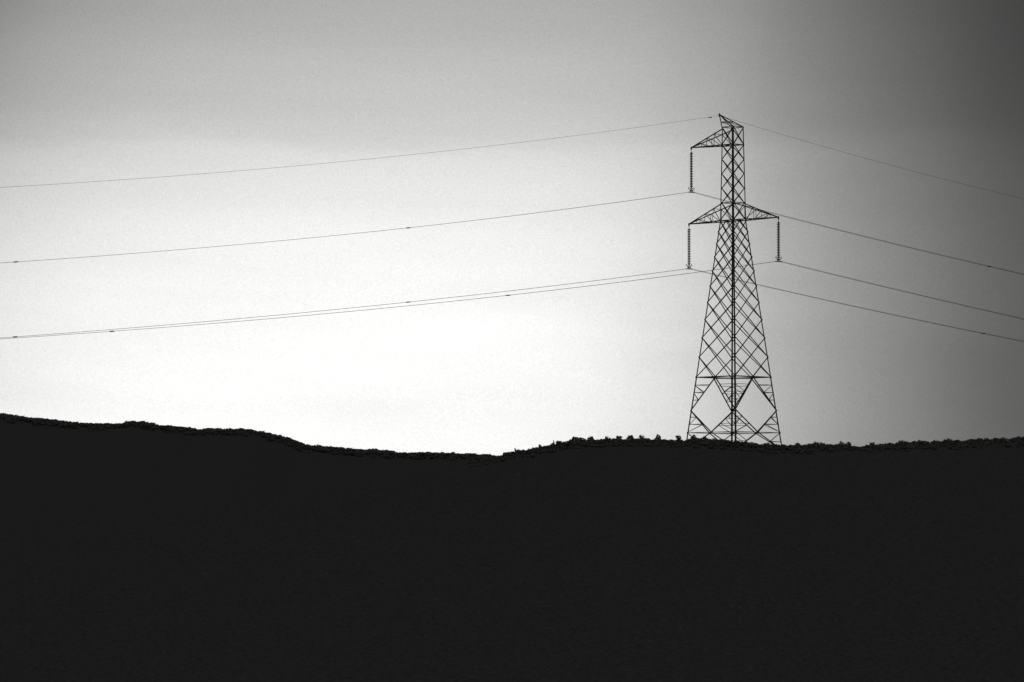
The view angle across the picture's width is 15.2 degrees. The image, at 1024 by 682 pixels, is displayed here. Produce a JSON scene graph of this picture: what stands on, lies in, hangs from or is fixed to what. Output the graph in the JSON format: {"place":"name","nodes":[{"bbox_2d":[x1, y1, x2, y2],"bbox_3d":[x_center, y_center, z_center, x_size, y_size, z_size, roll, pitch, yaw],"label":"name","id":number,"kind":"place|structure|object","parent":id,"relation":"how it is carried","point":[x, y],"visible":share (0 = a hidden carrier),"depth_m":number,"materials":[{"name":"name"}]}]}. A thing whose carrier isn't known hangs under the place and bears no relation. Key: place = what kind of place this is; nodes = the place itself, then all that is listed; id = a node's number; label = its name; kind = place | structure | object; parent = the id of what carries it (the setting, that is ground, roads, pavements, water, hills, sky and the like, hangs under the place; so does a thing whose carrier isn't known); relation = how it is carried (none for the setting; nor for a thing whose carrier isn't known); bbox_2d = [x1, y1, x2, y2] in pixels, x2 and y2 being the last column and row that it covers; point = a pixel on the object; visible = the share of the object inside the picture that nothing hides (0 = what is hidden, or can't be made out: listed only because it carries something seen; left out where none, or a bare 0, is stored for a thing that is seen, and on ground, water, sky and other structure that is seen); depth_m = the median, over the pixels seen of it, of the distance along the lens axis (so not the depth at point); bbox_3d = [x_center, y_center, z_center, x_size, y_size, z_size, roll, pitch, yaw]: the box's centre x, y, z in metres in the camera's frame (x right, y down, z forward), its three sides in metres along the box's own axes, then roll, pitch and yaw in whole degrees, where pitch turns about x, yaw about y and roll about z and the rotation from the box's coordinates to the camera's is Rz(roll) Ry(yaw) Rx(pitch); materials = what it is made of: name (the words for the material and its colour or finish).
{"place":"outdoors","nodes":[
{"label":"outdoors","id":0,"kind":"place"},
{"bbox_2d":[0,418,1023,681],"bbox_3d":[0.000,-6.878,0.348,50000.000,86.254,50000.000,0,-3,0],"label":"hill terrain","id":1,"kind":"structure","parent":0,"point":[134,554],"depth_m":396.29,"materials":[{"name":"black"}]},
{"bbox_2d":[0,413,499,460],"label":"distant trees","id":2,"kind":"object","parent":1,"relation":"on","point":[269,436],"visible":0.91,"depth_m":1468.73,"materials":[{"name":"black plant"}]},
{"bbox_2d":[686,113,781,443],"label":"electricity pylon","id":3,"kind":"object","parent":1,"relation":"on","point":[733,286],"visible":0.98,"depth_m":525.70,"materials":[{"name":"metal"}]},
{"bbox_2d":[0,115,1023,341],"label":"overhead power lines","id":4,"kind":"object","parent":3,"relation":"attached to","point":[554,285],"visible":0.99,"depth_m":507.38,"materials":[{"name":"metal"}]},
{"bbox_2d":[468,434,1023,466],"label":"ridge trees","id":5,"kind":"object","parent":1,"relation":"on","point":[796,448],"visible":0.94,"depth_m":496.88,"materials":[{"name":"black plant"}]},
{"bbox_2d":[0,0,1023,455],"label":"sky","id":6,"kind":"structure","parent":0,"point":[102,91],"materials":[{"name":"white"}]}
]}

